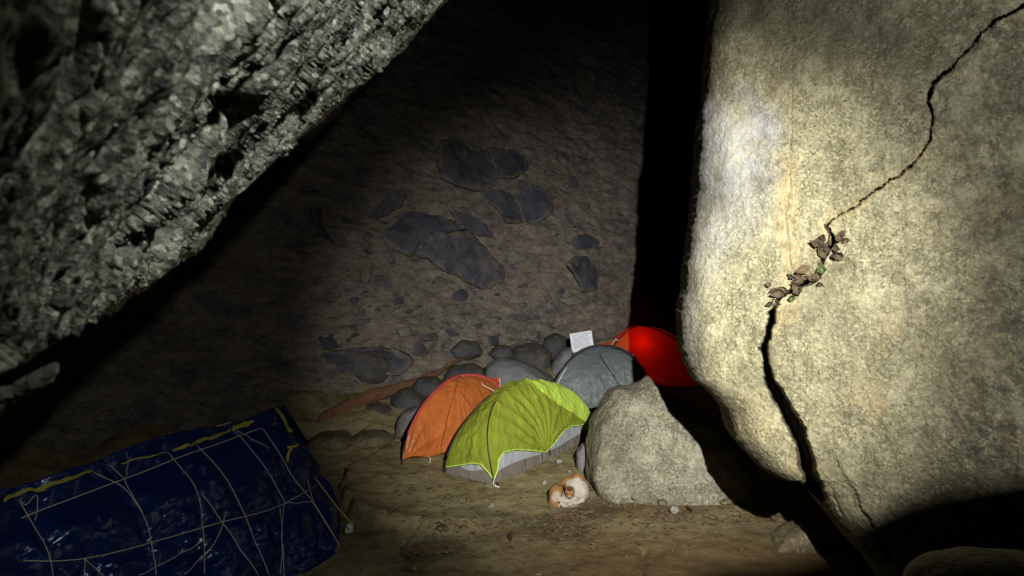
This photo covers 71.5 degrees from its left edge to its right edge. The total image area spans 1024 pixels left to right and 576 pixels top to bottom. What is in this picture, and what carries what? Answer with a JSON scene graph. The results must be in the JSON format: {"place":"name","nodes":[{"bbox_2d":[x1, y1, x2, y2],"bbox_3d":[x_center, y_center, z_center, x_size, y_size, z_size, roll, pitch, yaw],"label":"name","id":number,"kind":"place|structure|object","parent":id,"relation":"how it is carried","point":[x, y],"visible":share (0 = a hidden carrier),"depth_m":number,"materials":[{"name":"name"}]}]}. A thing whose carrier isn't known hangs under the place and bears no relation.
{"place":"outdoors","nodes":[
{"label":"outdoors","id":0,"kind":"place"},
{"bbox_2d":[0,0,447,374],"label":"overhanging rock","id":1,"kind":"object","parent":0,"point":[144,144],"visible":1,"depth_m":0.89,"materials":[{"name":"grey stone"}]},
{"bbox_2d":[0,362,58,416],"bbox_3d":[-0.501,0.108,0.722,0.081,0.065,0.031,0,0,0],"label":"rock ledge","id":2,"kind":"object","parent":1,"relation":"attached to","point":[37,380],"visible":1,"depth_m":0.71,"materials":[{"name":"grey stone"}]},
{"bbox_2d":[0,0,708,452],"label":"cave wall","id":3,"kind":"structure","parent":0,"point":[488,174],"depth_m":12.99,"materials":[{"name":"stone"}]},
{"bbox_2d":[450,340,482,359],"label":"rock","id":4,"kind":"object","parent":3,"relation":"on","point":[463,348],"visible":0.98,"depth_m":12.43,"materials":[{"name":"stone"}]},
{"bbox_2d":[488,344,513,358],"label":"rock","id":5,"kind":"object","parent":3,"relation":"on","point":[500,351],"visible":0.84,"depth_m":12.73,"materials":[{"name":"stone"}]},
{"bbox_2d":[0,362,876,575],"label":"ground","id":6,"kind":"structure","parent":0,"point":[307,408],"depth_m":6.92,"materials":[{"name":"brown soil"}]},
{"bbox_2d":[0,405,339,575],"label":"tarpaulin bundle","id":7,"kind":"object","parent":6,"relation":"on","point":[248,496],"visible":1,"depth_m":5.18,"materials":[{"name":"plastic"}]},
{"bbox_2d":[314,477,352,524],"bbox_3d":[-1.617,1.929,6.434,0.408,0.410,0.023,0,0,17],"label":"guy rope","id":8,"kind":"object","parent":7,"relation":"attached to","point":[332,500],"visible":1,"depth_m":6.44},
{"bbox_2d":[307,430,352,451],"bbox_3d":[-2.440,2.071,9.586,0.665,0.256,0.667,0,0,0],"label":"rock","id":9,"kind":"object","parent":6,"relation":"on","point":[335,441],"visible":0.94,"depth_m":9.32,"materials":[{"name":"brown stone"}]},
{"bbox_2d":[353,351,390,383],"bbox_3d":[-2.462,1.327,11.606,1.057,0.687,0.848,0,0,0],"label":"rock","id":10,"kind":"object","parent":6,"relation":"on","point":[375,365],"visible":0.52,"depth_m":11.24,"materials":[{"name":"stone"}]},
{"bbox_2d":[352,429,395,448],"bbox_3d":[-1.897,2.064,9.705,0.617,0.219,0.601,0,0,0],"label":"rock","id":11,"kind":"object","parent":6,"relation":"on","point":[369,439],"visible":0.98,"depth_m":9.46,"materials":[{"name":"brown stone"}]},
{"bbox_2d":[365,401,391,413],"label":"rock","id":12,"kind":"object","parent":6,"relation":"on","point":[379,407],"visible":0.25,"depth_m":10.40,"materials":[{"name":"stone"}]},
{"bbox_2d":[317,354,468,421],"bbox_3d":[-1.725,1.522,11.151,0.160,0.789,3.214,0,0,38],"label":"log","id":13,"kind":"object","parent":6,"relation":"on","point":[370,396],"visible":0.78,"depth_m":10.62,"materials":[{"name":"brown wood"}]},
{"bbox_2d":[390,387,424,408],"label":"rock","id":14,"kind":"object","parent":6,"relation":"on","point":[406,397],"visible":0.59,"depth_m":10.66,"materials":[{"name":"stone"}]},
{"bbox_2d":[395,405,420,438],"bbox_3d":[-1.355,1.871,9.914,0.526,0.460,0.587,0,0,0],"label":"rock","id":15,"kind":"object","parent":6,"relation":"on","point":[405,420],"visible":0.37,"depth_m":9.67,"materials":[{"name":"stone"}]},
{"bbox_2d":[412,376,442,398],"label":"rock","id":16,"kind":"object","parent":6,"relation":"on","point":[426,386],"visible":0.69,"depth_m":11.05,"materials":[{"name":"stone"}]},
{"bbox_2d":[435,524,447,530],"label":"pebble","id":17,"kind":"object","parent":6,"relation":"on","point":[442,527],"visible":1,"depth_m":6.68,"materials":[{"name":"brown stone"}]},
{"bbox_2d":[401,373,500,464],"bbox_3d":[-0.667,1.679,9.564,0.966,1.000,2.406,0,0,9],"label":"dome tent","id":18,"kind":"object","parent":6,"relation":"on","point":[447,407],"visible":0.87,"depth_m":9.02,"materials":[{"name":"orange fabric"}]},
{"bbox_2d":[442,362,483,381],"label":"rock","id":19,"kind":"object","parent":6,"relation":"on","point":[467,368],"visible":0.35,"depth_m":11.60,"materials":[{"name":"stone"}]},
{"bbox_2d":[488,502,494,507],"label":"pebble","id":20,"kind":"object","parent":6,"relation":"on","point":[491,505],"visible":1,"depth_m":7.24,"materials":[{"name":"beige stone"}]},
{"bbox_2d":[444,378,590,487],"bbox_3d":[0.213,1.703,9.075,0.778,1.090,2.516,0,0,33],"label":"dome tent","id":21,"kind":"object","parent":6,"relation":"on","point":[508,430],"visible":0.99,"depth_m":8.50,"materials":[{"name":"green fabric"}]},
{"bbox_2d":[484,358,553,385],"bbox_3d":[0.113,1.573,11.996,1.198,0.801,1.088,0,0,0],"label":"rock","id":22,"kind":"object","parent":6,"relation":"on","point":[505,370],"visible":0.39,"depth_m":11.61,"materials":[{"name":"stone"}]},
{"bbox_2d":[511,343,551,368],"bbox_3d":[0.328,1.383,13.251,0.829,0.705,0.932,0,0,0],"label":"rock","id":23,"kind":"object","parent":6,"relation":"on","point":[539,356],"visible":0.57,"depth_m":12.87,"materials":[{"name":"stone"}]},
{"bbox_2d":[542,333,566,360],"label":"rock","id":24,"kind":"object","parent":6,"relation":"on","point":[554,344],"visible":0.56,"depth_m":13.43,"materials":[{"name":"stone"}]},
{"bbox_2d":[556,458,562,463],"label":"pebble","id":25,"kind":"object","parent":6,"relation":"on","point":[559,460],"visible":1,"depth_m":8.66,"materials":[{"name":"beige stone"}]},
{"bbox_2d":[550,346,575,374],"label":"rock","id":26,"kind":"object","parent":6,"relation":"on","point":[561,359],"visible":0.2,"depth_m":12.74,"materials":[{"name":"stone"}]},
{"bbox_2d":[548,473,588,507],"bbox_3d":[0.591,2.121,7.437,0.429,0.344,0.357,0,0,0],"label":"dog","id":27,"kind":"object","parent":6,"relation":"on","point":[570,491],"visible":0.98,"depth_m":7.37},
{"bbox_2d":[576,442,585,472],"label":"stone","id":28,"kind":"object","parent":6,"relation":"on","point":[581,458],"visible":0.61,"depth_m":8.40,"materials":[{"name":"grey stone"}]},
{"bbox_2d":[570,330,592,354],"bbox_3d":[1.243,1.219,12.732,0.427,0.921,0.071,0,0,0],"label":"notice board","id":29,"kind":"object","parent":6,"relation":"on","point":[581,340],"visible":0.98,"depth_m":12.70,"materials":[{"name":"white paper"}]},
{"bbox_2d":[341,472,832,569],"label":"leaf litter","id":30,"kind":"object","parent":6,"relation":"on","point":[426,550],"visible":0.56,"depth_m":6.87,"materials":[{"name":"brown plant"}]},
{"bbox_2d":[344,523,353,533],"bbox_3d":[-1.536,2.266,6.710,0.084,0.105,0.091,0,0,0],"label":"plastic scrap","id":31,"kind":"object","parent":30,"relation":"on","point":[349,528],"visible":0.98,"depth_m":6.67,"materials":[{"name":"white plastic"}]},
{"bbox_2d":[508,532,512,540],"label":"pebble","id":32,"kind":"object","parent":30,"relation":"on","point":[510,534],"visible":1,"depth_m":6.45,"materials":[{"name":"grey stone"}]},
{"bbox_2d":[554,345,646,409],"bbox_3d":[1.469,1.483,12.167,1.765,1.036,1.503,0,0,0],"label":"dome tent","id":33,"kind":"object","parent":6,"relation":"on","point":[589,376],"visible":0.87,"depth_m":11.57,"materials":[{"name":"fabric"}]},
{"bbox_2d":[598,325,695,381],"bbox_3d":[2.711,1.313,14.523,2.266,1.124,1.530,0,0,4],"label":"dome tent","id":34,"kind":"object","parent":6,"relation":"on","point":[654,351],"visible":0.66,"depth_m":13.97,"materials":[{"name":"red fabric"}]},
{"bbox_2d":[657,499,666,506],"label":"pebble","id":35,"kind":"object","parent":6,"relation":"on","point":[662,502],"visible":1,"depth_m":7.32,"materials":[{"name":"brown stone"}]},
{"bbox_2d":[669,505,678,514],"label":"pebble","id":36,"kind":"object","parent":6,"relation":"on","point":[674,509],"visible":1,"depth_m":7.07,"materials":[{"name":"beige stone"}]},
{"bbox_2d":[585,375,766,505],"bbox_3d":[1.788,1.866,8.044,1.902,1.671,1.485,0,0,0],"label":"boulder","id":37,"kind":"object","parent":6,"relation":"on","point":[648,440],"visible":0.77,"depth_m":7.59,"materials":[{"name":"stone"}]},
{"bbox_2d":[719,498,732,504],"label":"pebble","id":38,"kind":"object","parent":6,"relation":"on","point":[726,501],"visible":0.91,"depth_m":7.32,"materials":[{"name":"brown stone"}]},
{"bbox_2d":[770,520,837,552],"bbox_3d":[2.624,2.261,6.474,0.558,0.258,0.465,0,0,0],"label":"rock","id":39,"kind":"object","parent":6,"relation":"on","point":[793,536],"visible":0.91,"depth_m":6.27,"materials":[{"name":"grey stone"}]},
{"bbox_2d":[675,0,1023,575],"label":"split boulder","id":40,"kind":"object","parent":6,"relation":"on","point":[870,396],"visible":0.98,"depth_m":4.71,"materials":[{"name":"stone"}]},
{"bbox_2d":[765,224,849,306],"bbox_3d":[2.179,-0.152,5.250,0.554,0.577,0.902,0,0,24],"label":"withered plant","id":41,"kind":"object","parent":40,"relation":"on","point":[782,291],"visible":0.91,"depth_m":4.92,"materials":[{"name":"brown plant"}]},
{"bbox_2d":[902,547,1023,575],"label":"foreground rock","id":42,"kind":"object","parent":6,"relation":"on","point":[966,561],"visible":1,"depth_m":2.59,"materials":[{"name":"grey stone"}]},
{"bbox_2d":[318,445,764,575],"bbox_3d":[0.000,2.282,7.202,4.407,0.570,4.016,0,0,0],"label":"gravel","id":43,"kind":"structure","parent":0,"point":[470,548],"depth_m":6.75,"materials":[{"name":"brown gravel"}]}
]}

